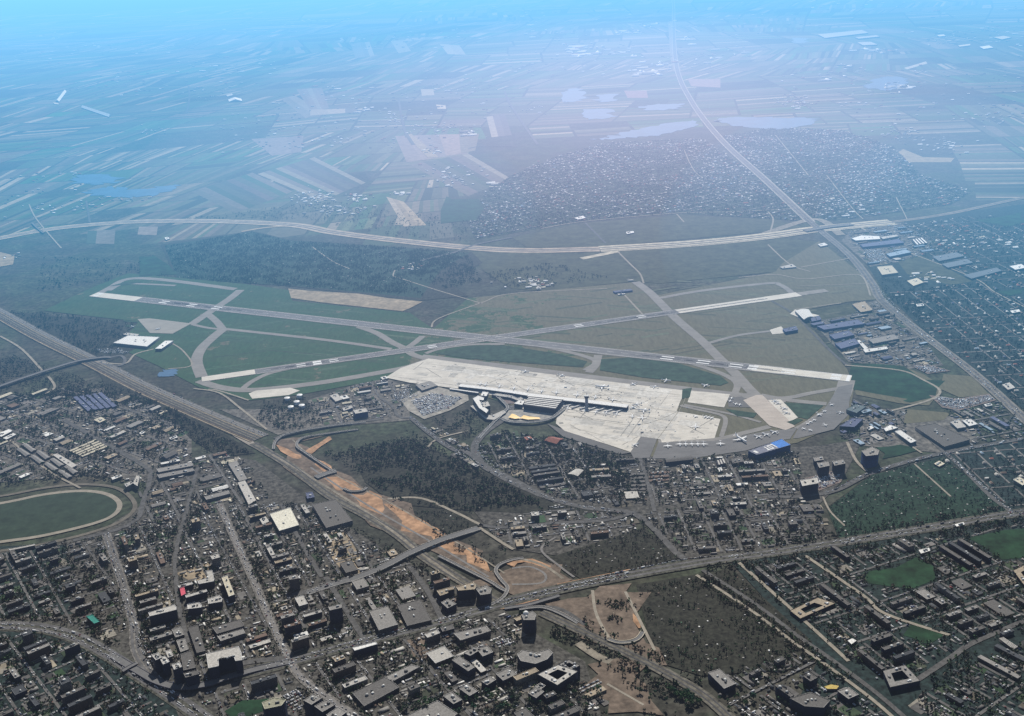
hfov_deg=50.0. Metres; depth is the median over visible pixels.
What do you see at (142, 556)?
shed
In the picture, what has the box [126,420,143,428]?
industrial hall
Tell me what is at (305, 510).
apartment block
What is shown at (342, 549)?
apartment block
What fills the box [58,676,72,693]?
apartment block
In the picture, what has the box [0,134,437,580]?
bare sand
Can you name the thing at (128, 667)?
overpass
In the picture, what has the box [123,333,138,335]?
cargo shed
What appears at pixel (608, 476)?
apartment block
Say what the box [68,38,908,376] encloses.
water
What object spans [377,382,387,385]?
industrial hall
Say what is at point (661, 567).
road
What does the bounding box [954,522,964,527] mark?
shed
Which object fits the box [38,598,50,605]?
apartment block
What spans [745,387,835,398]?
taxiway
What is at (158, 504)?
industrial hall
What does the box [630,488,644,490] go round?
row garage
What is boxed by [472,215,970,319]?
dry ground
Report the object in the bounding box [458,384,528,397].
terminal wing
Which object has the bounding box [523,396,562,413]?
passenger terminal
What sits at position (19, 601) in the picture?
apartment block
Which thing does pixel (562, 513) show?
apartment block
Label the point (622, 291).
hangar
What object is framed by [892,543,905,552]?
shed
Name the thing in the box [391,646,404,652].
shed
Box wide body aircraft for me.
[734,432,746,442]
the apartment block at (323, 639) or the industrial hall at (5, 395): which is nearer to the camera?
the apartment block at (323, 639)
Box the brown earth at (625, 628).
[273,436,666,714]
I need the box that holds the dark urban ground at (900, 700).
[0,204,1023,715]
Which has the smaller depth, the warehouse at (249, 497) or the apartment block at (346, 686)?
the apartment block at (346, 686)
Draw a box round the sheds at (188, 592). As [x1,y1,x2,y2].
[115,507,273,676]
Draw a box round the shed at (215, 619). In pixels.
[211,617,221,621]
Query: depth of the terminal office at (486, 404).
3982.74 m
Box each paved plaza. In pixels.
[502,410,552,420]
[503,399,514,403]
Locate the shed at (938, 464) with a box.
[934,461,944,467]
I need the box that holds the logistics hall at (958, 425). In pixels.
[950,419,965,430]
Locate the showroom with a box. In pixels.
[984,403,992,407]
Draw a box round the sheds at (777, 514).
[648,506,826,553]
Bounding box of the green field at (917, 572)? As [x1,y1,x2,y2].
[139,196,1023,715]
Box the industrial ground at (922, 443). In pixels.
[0,223,979,481]
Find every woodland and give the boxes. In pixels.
[0,353,137,397]
[0,385,191,480]
[0,469,140,490]
[0,536,126,639]
[0,612,119,644]
[0,631,159,715]
[11,310,132,355]
[37,256,175,289]
[43,389,185,416]
[113,504,280,681]
[119,454,267,532]
[119,539,158,657]
[147,399,250,454]
[148,467,214,559]
[165,231,464,294]
[182,480,208,568]
[187,200,468,239]
[200,671,319,715]
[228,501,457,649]
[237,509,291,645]
[257,396,319,429]
[284,610,606,715]
[311,380,409,422]
[325,436,535,509]
[347,524,429,572]
[389,504,468,532]
[406,430,539,504]
[409,252,481,287]
[431,409,483,437]
[432,529,465,550]
[435,428,494,466]
[468,539,505,562]
[469,139,798,238]
[477,429,628,505]
[485,262,606,286]
[492,505,642,544]
[549,624,679,689]
[552,526,676,573]
[582,615,701,683]
[597,450,800,509]
[598,659,676,715]
[607,612,622,622]
[609,597,635,609]
[639,519,686,553]
[639,569,809,675]
[646,502,825,552]
[695,572,868,697]
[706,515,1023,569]
[723,128,967,219]
[730,652,876,715]
[739,501,1023,550]
[740,523,1023,676]
[829,305,936,366]
[829,458,1003,533]
[829,613,877,636]
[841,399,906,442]
[852,225,933,262]
[881,277,968,319]
[892,282,1023,370]
[903,216,1023,286]
[915,642,1023,715]
[923,635,976,677]
[939,440,1023,506]
[944,402,1023,447]
[989,353,1023,408]
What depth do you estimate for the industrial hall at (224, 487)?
3499.06 m
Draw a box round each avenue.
[672,0,1023,421]
[673,0,1023,416]
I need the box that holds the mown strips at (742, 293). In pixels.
[113,280,860,385]
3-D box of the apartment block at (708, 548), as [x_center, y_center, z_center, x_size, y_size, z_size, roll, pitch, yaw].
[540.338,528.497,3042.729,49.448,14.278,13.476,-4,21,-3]
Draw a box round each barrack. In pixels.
[16,448,30,457]
[22,443,36,452]
[30,455,44,464]
[36,451,50,460]
[44,462,58,471]
[50,458,64,467]
[58,470,72,479]
[64,465,77,474]
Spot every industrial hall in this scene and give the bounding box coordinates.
[0,392,11,399]
[0,463,21,474]
[6,395,18,400]
[6,403,19,409]
[11,684,27,698]
[19,473,29,478]
[31,388,47,396]
[36,408,52,415]
[38,408,58,416]
[53,436,64,442]
[58,439,71,445]
[98,591,110,604]
[104,453,117,460]
[109,430,125,439]
[112,411,122,416]
[113,417,127,424]
[114,395,130,403]
[117,440,127,446]
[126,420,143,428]
[145,442,162,450]
[148,405,160,411]
[151,489,163,496]
[151,501,165,507]
[161,451,177,459]
[163,426,174,432]
[171,481,183,487]
[200,473,221,482]
[204,490,229,501]
[211,485,228,492]
[213,451,226,457]
[221,459,234,464]
[295,595,307,608]
[319,410,331,414]
[340,560,357,575]
[352,578,368,592]
[357,390,370,393]
[359,385,371,389]
[368,407,381,410]
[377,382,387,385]
[380,388,390,392]
[395,586,415,601]
[426,646,453,666]
[471,462,478,468]
[515,539,523,547]
[581,490,592,497]
[624,491,638,499]
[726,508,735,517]
[772,471,782,476]
[799,504,813,512]
[810,322,824,326]
[830,318,844,322]
[851,314,867,318]
[853,439,864,445]
[865,321,880,325]
[869,317,878,320]
[870,434,883,440]
[873,230,887,232]
[876,311,889,315]
[877,325,891,330]
[880,356,892,360]
[886,408,894,414]
[902,337,917,340]
[915,588,935,602]
[951,578,972,589]
[952,409,966,416]
[962,411,974,417]
[978,423,992,431]
[984,599,1014,617]
[988,423,1001,431]
[989,416,1009,427]
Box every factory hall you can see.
[352,676,399,708]
[369,606,397,634]
[397,599,431,627]
[407,700,456,715]
[453,626,490,643]
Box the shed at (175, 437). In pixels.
[169,435,177,440]
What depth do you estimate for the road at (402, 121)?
10441.03 m
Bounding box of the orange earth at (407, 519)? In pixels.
[277,437,640,627]
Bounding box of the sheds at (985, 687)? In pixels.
[918,651,1023,715]
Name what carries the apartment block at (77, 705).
on the ground at (518, 150)
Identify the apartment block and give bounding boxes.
[0,553,4,562]
[0,572,12,581]
[0,582,13,592]
[0,641,7,649]
[0,648,10,658]
[0,708,13,715]
[4,589,14,598]
[6,598,23,608]
[8,603,30,615]
[9,549,18,563]
[9,668,20,682]
[15,556,31,566]
[21,563,35,573]
[21,629,34,644]
[23,639,46,656]
[26,681,35,687]
[27,643,51,661]
[28,694,39,709]
[31,579,38,587]
[34,590,50,599]
[35,540,57,551]
[37,546,57,557]
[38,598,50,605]
[40,655,51,668]
[48,555,58,565]
[50,566,71,576]
[53,607,60,615]
[55,574,69,580]
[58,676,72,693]
[60,685,86,705]
[64,641,80,656]
[65,582,75,592]
[67,694,93,713]
[70,547,85,554]
[70,595,84,605]
[74,552,89,559]
[75,602,91,611]
[75,655,88,670]
[76,705,102,715]
[84,561,90,569]
[84,669,100,681]
[90,576,107,587]
[95,683,111,695]
[99,553,107,563]
[106,586,114,596]
[108,698,124,711]
[121,535,128,551]
[123,710,131,715]
[124,481,133,490]
[128,556,138,569]
[133,475,139,489]
[134,534,140,545]
[135,588,158,601]
[138,602,162,616]
[140,596,156,607]
[145,577,157,583]
[150,624,165,634]
[150,631,172,643]
[156,551,165,565]
[165,649,173,660]
[185,589,207,602]
[191,518,200,529]
[201,502,208,512]
[210,554,220,567]
[246,633,267,643]
[248,504,257,511]
[249,639,270,649]
[250,512,265,520]
[250,674,277,692]
[255,522,271,530]
[264,533,273,540]
[264,651,271,656]
[265,541,282,549]
[267,547,274,558]
[271,552,288,561]
[274,557,291,566]
[276,610,291,618]
[279,565,296,575]
[281,612,294,627]
[284,621,301,636]
[291,635,309,651]
[300,504,309,516]
[303,609,321,620]
[306,595,313,601]
[308,618,326,629]
[318,590,327,601]
[320,635,332,642]
[323,533,331,542]
[332,661,355,677]
[333,655,345,666]
[338,546,346,553]
[342,675,367,690]
[354,559,364,566]
[365,597,376,609]
[367,577,376,583]
[381,596,388,603]
[387,549,397,557]
[408,683,420,696]
[424,629,440,643]
[430,570,439,582]
[433,577,449,591]
[444,671,457,683]
[470,659,486,674]
[490,433,500,438]
[497,447,511,453]
[501,455,515,461]
[511,526,524,531]
[512,531,526,536]
[513,667,538,686]
[514,615,521,623]
[514,707,532,715]
[523,536,528,543]
[525,446,533,450]
[526,451,539,455]
[529,463,554,470]
[531,467,557,474]
[531,511,539,520]
[532,525,546,531]
[533,470,559,478]
[537,476,563,484]
[539,482,566,488]
[543,691,556,704]
[548,699,564,714]
[553,706,579,715]
[558,510,566,516]
[560,442,567,447]
[560,533,565,542]
[575,532,579,540]
[584,686,606,699]
[589,468,608,472]
[590,530,608,537]
[591,474,610,478]
[612,499,619,505]
[616,458,634,462]
[664,515,677,520]
[690,486,705,489]
[694,463,699,470]
[695,492,710,495]
[696,499,703,509]
[698,545,715,551]
[710,509,718,517]
[713,522,727,529]
[717,475,731,478]
[717,530,731,536]
[726,484,733,492]
[730,502,746,507]
[732,496,740,501]
[734,507,739,514]
[738,468,764,474]
[741,539,754,543]
[742,474,768,480]
[744,461,753,466]
[749,668,760,678]
[755,566,777,587]
[761,522,768,531]
[762,482,771,487]
[774,656,784,666]
[775,684,793,703]
[776,561,795,570]
[781,468,787,473]
[785,568,804,578]
[788,520,797,527]
[793,575,813,585]
[803,673,816,688]
[812,504,820,508]
[819,583,850,608]
[830,545,849,560]
[857,649,884,674]
[864,605,890,627]
[870,632,892,646]
[881,640,903,655]
[890,595,912,607]
[892,649,914,663]
[897,538,914,550]
[902,605,925,617]
[934,582,960,602]
[934,597,946,607]
[937,566,949,574]
[939,545,972,568]
[945,692,963,705]
[946,609,961,619]
[948,541,981,565]
[957,538,991,562]
[957,617,973,627]
[960,687,972,696]
[964,605,978,613]
[968,625,985,636]
[971,588,983,595]
[972,572,986,580]
[976,612,989,621]
[977,655,1020,680]
[986,580,1000,588]
[987,620,1001,629]
[994,644,1023,662]
[999,628,1013,636]
[1005,709,1018,715]
[1008,663,1017,669]
[1013,477,1023,487]
[1016,597,1023,605]
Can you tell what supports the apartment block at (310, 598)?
on the ground at (518, 150)
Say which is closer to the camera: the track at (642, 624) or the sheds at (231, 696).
the sheds at (231, 696)
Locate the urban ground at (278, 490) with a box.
[0,439,859,715]
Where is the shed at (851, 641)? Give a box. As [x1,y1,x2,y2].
[848,638,856,645]
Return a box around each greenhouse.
[56,90,66,101]
[81,105,110,117]
[228,97,241,101]
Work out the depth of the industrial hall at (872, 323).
4664.52 m
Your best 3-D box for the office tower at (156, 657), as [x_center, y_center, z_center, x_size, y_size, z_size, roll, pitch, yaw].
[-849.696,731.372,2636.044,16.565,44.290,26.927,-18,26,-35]
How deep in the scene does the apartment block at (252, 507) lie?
3356.75 m
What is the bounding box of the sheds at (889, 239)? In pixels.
[846,223,932,262]
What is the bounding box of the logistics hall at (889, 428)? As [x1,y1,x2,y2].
[883,425,897,433]
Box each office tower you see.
[148,605,177,626]
[151,653,161,673]
[160,656,171,677]
[172,662,184,684]
[184,670,199,686]
[206,646,243,679]
[262,697,287,715]
[303,694,321,715]
[314,700,334,715]
[326,707,346,715]
[800,477,817,494]
[813,456,823,466]
[816,461,829,476]
[832,459,845,474]
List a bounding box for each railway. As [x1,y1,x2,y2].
[250,444,491,601]
[254,442,496,599]
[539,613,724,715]
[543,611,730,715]
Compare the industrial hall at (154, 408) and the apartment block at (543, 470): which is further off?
the industrial hall at (154, 408)
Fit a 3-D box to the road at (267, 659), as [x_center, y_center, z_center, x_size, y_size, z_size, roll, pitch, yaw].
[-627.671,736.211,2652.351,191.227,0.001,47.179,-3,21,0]
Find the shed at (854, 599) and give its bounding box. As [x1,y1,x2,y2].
[849,595,861,604]
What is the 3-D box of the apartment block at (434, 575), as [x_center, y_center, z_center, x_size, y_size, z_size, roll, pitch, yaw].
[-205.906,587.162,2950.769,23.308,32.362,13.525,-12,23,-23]
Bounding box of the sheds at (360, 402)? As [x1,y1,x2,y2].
[315,381,408,422]
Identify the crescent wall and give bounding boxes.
[607,631,644,643]
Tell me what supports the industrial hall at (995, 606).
on the ground at (518, 150)
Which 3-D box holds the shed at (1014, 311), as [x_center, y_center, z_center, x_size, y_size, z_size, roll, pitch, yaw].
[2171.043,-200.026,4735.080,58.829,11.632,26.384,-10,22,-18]
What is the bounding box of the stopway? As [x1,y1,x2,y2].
[798,289,828,295]
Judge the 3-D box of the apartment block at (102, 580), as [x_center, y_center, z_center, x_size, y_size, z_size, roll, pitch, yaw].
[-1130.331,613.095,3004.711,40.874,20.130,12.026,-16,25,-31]
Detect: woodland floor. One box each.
[8,231,1000,675]
[165,232,1005,537]
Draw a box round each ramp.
[272,421,365,449]
[295,429,357,471]
[437,555,505,591]
[478,396,508,437]
[490,557,523,604]
[500,403,568,423]
[504,594,560,609]
[519,605,578,623]
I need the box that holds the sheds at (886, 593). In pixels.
[755,522,1023,669]
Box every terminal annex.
[470,405,505,421]
[481,391,488,398]
[492,393,523,401]
[514,400,524,406]
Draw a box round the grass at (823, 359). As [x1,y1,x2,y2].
[44,241,987,458]
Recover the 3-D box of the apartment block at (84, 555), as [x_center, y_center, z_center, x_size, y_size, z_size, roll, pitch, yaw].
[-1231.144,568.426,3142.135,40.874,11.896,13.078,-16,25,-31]
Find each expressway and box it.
[0,308,267,434]
[0,310,264,435]
[0,312,261,436]
[0,313,260,437]
[0,320,250,441]
[1,315,256,437]
[1,316,256,438]
[1,317,255,439]
[1,318,252,439]
[1,319,252,440]
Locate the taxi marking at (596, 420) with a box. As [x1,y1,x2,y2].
[433,364,684,439]
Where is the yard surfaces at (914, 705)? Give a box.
[0,223,1023,715]
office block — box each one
[86,615,99,627]
[172,626,184,638]
[176,638,188,653]
[178,582,193,590]
[180,587,185,598]
[181,650,195,672]
[187,602,202,615]
[197,570,214,589]
[208,595,222,609]
[222,575,235,602]
[293,631,308,638]
[352,642,377,656]
[385,664,419,682]
[437,586,454,601]
[440,624,453,634]
[441,599,456,613]
[443,692,462,708]
[452,656,475,677]
[456,582,476,599]
[459,684,478,700]
[464,647,480,661]
[476,585,491,603]
[477,645,492,661]
[481,676,495,688]
[496,667,516,685]
[517,649,552,670]
[528,686,543,704]
[535,683,545,690]
[708,669,735,694]
[789,692,829,715]
[837,687,858,703]
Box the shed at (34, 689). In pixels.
[29,686,38,691]
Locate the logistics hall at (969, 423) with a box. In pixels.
[962,419,977,428]
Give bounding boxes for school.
[919,548,929,555]
[999,637,1017,649]
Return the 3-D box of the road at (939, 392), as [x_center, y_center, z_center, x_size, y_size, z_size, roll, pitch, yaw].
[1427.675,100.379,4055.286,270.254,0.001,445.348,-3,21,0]
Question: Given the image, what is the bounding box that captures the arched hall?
[568,469,583,477]
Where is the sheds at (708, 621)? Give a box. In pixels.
[652,577,803,671]
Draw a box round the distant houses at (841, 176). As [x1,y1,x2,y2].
[726,127,966,219]
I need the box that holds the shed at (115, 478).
[111,475,121,481]
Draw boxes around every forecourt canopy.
[509,414,520,418]
[521,415,539,419]
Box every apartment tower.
[288,574,300,590]
[328,604,343,624]
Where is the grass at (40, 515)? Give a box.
[0,492,116,540]
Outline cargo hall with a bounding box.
[155,340,173,350]
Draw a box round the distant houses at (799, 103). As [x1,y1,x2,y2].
[3,3,1023,287]
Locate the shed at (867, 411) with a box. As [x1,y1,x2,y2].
[861,409,871,414]
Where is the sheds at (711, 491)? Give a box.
[591,453,805,507]
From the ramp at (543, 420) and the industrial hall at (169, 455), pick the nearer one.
the industrial hall at (169, 455)
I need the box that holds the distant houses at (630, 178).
[470,138,796,237]
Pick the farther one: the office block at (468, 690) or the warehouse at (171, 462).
the warehouse at (171, 462)
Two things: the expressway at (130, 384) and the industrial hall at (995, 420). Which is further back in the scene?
the expressway at (130, 384)
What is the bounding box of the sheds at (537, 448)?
[481,432,625,504]
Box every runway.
[90,292,849,381]
[202,297,770,381]
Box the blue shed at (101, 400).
[92,393,110,408]
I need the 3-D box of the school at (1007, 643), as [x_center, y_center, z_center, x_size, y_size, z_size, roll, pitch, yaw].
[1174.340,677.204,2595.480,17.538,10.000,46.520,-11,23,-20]
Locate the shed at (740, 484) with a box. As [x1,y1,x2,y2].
[736,483,747,486]
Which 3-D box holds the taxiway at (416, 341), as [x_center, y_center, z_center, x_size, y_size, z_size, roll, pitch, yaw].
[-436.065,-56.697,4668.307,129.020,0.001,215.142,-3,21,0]
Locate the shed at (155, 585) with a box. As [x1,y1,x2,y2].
[148,583,159,588]
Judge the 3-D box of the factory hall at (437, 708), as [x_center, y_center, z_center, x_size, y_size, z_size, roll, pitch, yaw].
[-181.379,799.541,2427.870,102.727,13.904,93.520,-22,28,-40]
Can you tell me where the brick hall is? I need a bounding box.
[544,437,563,444]
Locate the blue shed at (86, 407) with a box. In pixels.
[74,396,90,410]
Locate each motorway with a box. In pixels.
[0,220,599,249]
[0,221,599,250]
[599,221,886,247]
[600,222,893,249]
[608,224,888,250]
[893,198,1021,221]
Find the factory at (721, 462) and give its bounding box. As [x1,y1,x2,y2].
[716,459,725,467]
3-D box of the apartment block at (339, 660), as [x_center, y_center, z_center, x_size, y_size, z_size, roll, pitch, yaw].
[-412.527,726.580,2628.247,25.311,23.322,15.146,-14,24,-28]
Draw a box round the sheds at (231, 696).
[198,677,308,715]
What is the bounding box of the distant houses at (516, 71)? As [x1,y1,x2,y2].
[3,0,1023,217]
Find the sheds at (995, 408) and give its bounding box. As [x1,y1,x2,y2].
[950,401,1023,443]
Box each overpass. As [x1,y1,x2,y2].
[0,356,110,386]
[31,222,44,233]
[106,651,292,689]
[121,662,137,671]
[306,526,480,594]
[314,469,336,478]
[343,487,367,491]
[803,223,852,231]
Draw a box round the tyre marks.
[164,301,791,372]
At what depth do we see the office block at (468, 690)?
2502.67 m
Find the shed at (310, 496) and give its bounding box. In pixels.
[306,492,314,500]
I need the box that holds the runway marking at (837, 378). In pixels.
[94,293,850,380]
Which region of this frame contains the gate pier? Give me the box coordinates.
[527,393,628,410]
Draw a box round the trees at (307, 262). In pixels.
[168,233,462,292]
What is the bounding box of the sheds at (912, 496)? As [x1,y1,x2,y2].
[837,459,989,534]
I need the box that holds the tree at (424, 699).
[421,696,426,703]
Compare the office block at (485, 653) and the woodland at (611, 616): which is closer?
the office block at (485, 653)
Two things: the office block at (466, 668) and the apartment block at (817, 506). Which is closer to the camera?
the office block at (466, 668)
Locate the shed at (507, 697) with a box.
[497,695,510,701]
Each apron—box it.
[138,318,190,333]
[249,388,299,398]
[387,358,719,451]
[548,396,749,453]
[631,384,852,458]
[688,391,729,406]
[744,395,794,429]
[768,399,797,420]
[770,310,818,333]
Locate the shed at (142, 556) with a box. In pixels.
[137,554,147,559]
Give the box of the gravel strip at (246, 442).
[234,436,253,444]
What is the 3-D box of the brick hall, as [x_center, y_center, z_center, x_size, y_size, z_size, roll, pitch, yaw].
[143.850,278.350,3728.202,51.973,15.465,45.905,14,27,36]
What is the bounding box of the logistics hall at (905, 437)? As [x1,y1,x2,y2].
[894,430,915,445]
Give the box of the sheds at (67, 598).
[0,537,126,639]
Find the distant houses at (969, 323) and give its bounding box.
[895,282,1023,371]
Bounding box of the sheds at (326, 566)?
[232,508,453,640]
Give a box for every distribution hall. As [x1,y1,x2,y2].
[818,30,867,38]
[855,35,879,39]
[857,42,877,45]
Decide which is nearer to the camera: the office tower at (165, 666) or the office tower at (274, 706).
the office tower at (274, 706)
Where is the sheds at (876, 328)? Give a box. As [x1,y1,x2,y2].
[828,302,938,365]
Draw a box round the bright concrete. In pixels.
[90,292,851,380]
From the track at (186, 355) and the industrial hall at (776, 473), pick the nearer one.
the industrial hall at (776, 473)
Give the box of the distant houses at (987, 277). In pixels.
[912,216,1023,287]
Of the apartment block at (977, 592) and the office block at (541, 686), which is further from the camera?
the apartment block at (977, 592)
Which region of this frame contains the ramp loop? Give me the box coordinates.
[94,355,126,365]
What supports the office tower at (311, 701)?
on the ground at (518, 150)
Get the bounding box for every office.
[342,405,352,411]
[353,408,367,418]
[473,395,488,416]
[481,401,489,411]
[780,264,795,268]
[818,243,827,247]
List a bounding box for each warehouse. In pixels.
[0,429,12,437]
[3,433,15,440]
[53,453,76,468]
[94,417,105,423]
[156,462,192,473]
[157,468,194,479]
[160,459,179,465]
[188,625,205,655]
[212,619,244,635]
[217,629,245,644]
[228,461,246,481]
[238,480,255,505]
[260,516,268,523]
[270,507,298,533]
[312,499,352,530]
[330,394,341,402]
[340,395,349,400]
[380,376,388,380]
[416,381,436,391]
[731,456,743,465]
[817,319,864,331]
[829,330,853,340]
[835,338,859,350]
[851,235,879,241]
[852,301,872,313]
[858,340,867,348]
[860,239,903,248]
[863,347,887,353]
[868,334,899,345]
[881,235,898,240]
[886,249,910,258]
[911,238,926,245]
[932,252,963,261]
[942,259,972,268]
[958,44,970,47]
[964,268,1001,279]
[979,45,992,49]
[993,36,1011,39]
[1002,382,1014,391]
[1009,264,1023,270]
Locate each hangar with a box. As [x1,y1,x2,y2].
[613,289,632,293]
[665,455,692,465]
[748,439,790,459]
[783,326,797,333]
[795,309,812,321]
[811,316,820,322]
[839,418,862,430]
[846,404,865,416]
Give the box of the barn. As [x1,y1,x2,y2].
[575,216,585,219]
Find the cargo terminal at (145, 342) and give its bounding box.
[113,335,159,348]
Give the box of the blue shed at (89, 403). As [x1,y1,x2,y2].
[79,395,98,410]
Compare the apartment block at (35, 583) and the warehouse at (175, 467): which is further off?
the warehouse at (175, 467)
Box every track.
[0,431,80,487]
[28,204,61,247]
[168,344,192,368]
[194,388,266,429]
[208,389,248,399]
[393,270,482,303]
[427,430,467,446]
[431,288,606,326]
[591,590,609,637]
[607,683,643,704]
[618,252,643,282]
[624,295,642,313]
[624,591,655,649]
[695,574,893,715]
[739,274,870,295]
[768,212,773,231]
[768,244,810,271]
[775,135,807,174]
[803,258,848,266]
[822,497,844,525]
[826,175,862,218]
[890,432,922,452]
[911,253,1023,306]
[914,464,950,495]
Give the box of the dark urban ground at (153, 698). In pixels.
[0,545,177,715]
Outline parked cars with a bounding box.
[0,118,1023,715]
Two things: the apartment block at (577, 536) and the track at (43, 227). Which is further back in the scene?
the track at (43, 227)
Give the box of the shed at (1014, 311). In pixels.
[1010,309,1019,313]
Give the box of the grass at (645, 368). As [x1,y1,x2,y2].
[112,282,822,424]
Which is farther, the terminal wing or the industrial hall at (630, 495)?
the terminal wing
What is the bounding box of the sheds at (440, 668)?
[285,614,604,715]
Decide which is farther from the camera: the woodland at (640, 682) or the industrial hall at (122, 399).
the industrial hall at (122, 399)
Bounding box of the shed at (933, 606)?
[929,603,939,610]
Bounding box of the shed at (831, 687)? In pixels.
[824,684,838,690]
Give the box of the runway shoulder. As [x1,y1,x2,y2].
[138,297,782,373]
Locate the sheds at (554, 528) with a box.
[499,504,635,547]
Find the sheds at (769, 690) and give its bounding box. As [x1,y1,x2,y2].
[718,653,881,715]
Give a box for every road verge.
[0,219,599,252]
[0,308,267,441]
[0,620,216,715]
[102,533,164,689]
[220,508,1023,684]
[249,442,498,600]
[538,610,734,715]
[598,219,896,251]
[668,22,680,71]
[672,1,814,221]
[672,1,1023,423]
[762,218,844,234]
[892,197,1023,222]
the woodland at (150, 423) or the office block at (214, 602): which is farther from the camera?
the woodland at (150, 423)
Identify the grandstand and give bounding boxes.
[9,544,34,551]
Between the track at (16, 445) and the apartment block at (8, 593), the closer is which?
the apartment block at (8, 593)
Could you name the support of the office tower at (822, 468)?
on the ground at (518, 150)
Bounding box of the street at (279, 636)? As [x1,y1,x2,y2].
[218,503,359,715]
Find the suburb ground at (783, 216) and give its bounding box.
[469,128,972,239]
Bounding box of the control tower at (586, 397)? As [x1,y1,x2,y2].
[584,395,588,405]
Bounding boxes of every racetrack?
[0,483,136,551]
[0,490,121,542]
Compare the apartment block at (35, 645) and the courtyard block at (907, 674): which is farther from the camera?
the apartment block at (35, 645)
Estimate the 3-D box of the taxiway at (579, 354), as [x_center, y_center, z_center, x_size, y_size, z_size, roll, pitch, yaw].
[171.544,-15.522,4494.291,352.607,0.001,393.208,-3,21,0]
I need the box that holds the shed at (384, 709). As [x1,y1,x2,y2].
[378,706,389,713]
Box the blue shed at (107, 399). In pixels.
[98,392,116,407]
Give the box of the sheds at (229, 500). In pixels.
[121,456,266,533]
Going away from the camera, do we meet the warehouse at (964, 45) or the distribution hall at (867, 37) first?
the warehouse at (964, 45)
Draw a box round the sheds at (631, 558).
[565,534,668,568]
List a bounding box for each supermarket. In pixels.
[877,265,897,276]
[907,278,923,286]
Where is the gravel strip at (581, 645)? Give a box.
[575,641,612,663]
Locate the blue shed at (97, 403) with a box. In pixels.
[87,394,104,409]
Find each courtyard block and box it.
[538,665,577,691]
[559,660,579,673]
[790,597,834,620]
[882,664,919,691]
[1013,565,1023,587]
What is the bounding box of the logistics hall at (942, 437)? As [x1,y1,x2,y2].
[915,423,969,448]
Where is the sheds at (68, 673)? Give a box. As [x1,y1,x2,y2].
[0,634,163,715]
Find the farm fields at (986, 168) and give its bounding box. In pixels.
[0,0,1023,245]
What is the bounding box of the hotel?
[861,447,878,467]
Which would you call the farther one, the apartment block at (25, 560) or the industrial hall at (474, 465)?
the industrial hall at (474, 465)
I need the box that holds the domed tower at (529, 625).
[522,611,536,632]
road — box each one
[0,336,45,373]
[45,376,55,393]
[62,419,153,541]
[85,201,90,222]
[97,349,152,363]
[173,467,198,642]
[186,86,189,112]
[221,509,1023,675]
[227,513,1023,680]
[243,655,292,664]
[271,454,462,584]
[274,418,383,438]
[280,504,322,576]
[292,577,365,596]
[293,440,504,572]
[310,467,488,576]
[323,576,371,643]
[379,398,407,417]
[388,497,482,525]
[398,98,407,136]
[407,133,413,144]
[408,416,688,559]
[408,565,444,620]
[420,237,512,260]
[470,405,543,495]
[478,510,636,527]
[478,527,514,549]
[504,91,537,144]
[511,559,563,578]
[512,566,546,584]
[515,605,584,624]
[540,537,574,576]
[541,208,798,228]
[585,223,605,242]
[638,458,656,510]
[701,569,905,715]
[738,562,849,660]
[768,493,823,497]
[772,301,847,364]
[805,555,949,634]
[821,437,1023,494]
[845,365,941,410]
[846,442,867,470]
[909,619,1023,687]
[927,438,944,450]
[945,453,1013,512]
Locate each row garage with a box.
[630,484,644,486]
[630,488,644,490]
[649,471,668,474]
[649,475,668,478]
[649,478,668,481]
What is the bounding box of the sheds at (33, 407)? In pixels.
[0,387,188,479]
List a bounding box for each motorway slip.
[241,226,284,231]
[580,251,618,258]
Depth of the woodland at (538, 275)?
5537.26 m
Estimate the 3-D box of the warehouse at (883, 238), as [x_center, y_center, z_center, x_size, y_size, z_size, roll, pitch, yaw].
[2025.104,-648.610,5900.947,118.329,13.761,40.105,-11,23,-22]
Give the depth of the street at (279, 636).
2805.34 m
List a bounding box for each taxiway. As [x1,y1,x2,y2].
[99,277,236,292]
[108,283,174,290]
[189,290,243,323]
[191,324,221,329]
[191,328,225,377]
[195,359,424,391]
[205,313,225,327]
[221,328,391,349]
[239,369,289,389]
[356,327,422,359]
[404,336,424,347]
[420,354,785,401]
[425,343,504,353]
[547,348,592,369]
[577,351,740,392]
[585,355,601,372]
[632,281,760,396]
[658,425,770,441]
[660,282,793,298]
[680,405,727,436]
[684,404,761,422]
[707,330,770,343]
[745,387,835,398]
[761,394,826,404]
[794,412,819,428]
[834,380,854,396]
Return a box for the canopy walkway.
[449,388,478,394]
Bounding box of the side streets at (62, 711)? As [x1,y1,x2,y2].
[0,129,1023,715]
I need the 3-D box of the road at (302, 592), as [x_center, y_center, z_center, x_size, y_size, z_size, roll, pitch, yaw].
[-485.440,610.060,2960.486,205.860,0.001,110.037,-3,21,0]
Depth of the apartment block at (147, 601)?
2895.31 m
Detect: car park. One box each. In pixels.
[401,387,468,418]
[805,364,995,490]
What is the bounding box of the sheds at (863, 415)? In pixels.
[847,412,899,442]
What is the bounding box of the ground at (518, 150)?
[0,0,1023,715]
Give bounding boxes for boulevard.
[0,621,212,715]
[0,626,197,715]
[103,533,163,691]
[107,532,166,689]

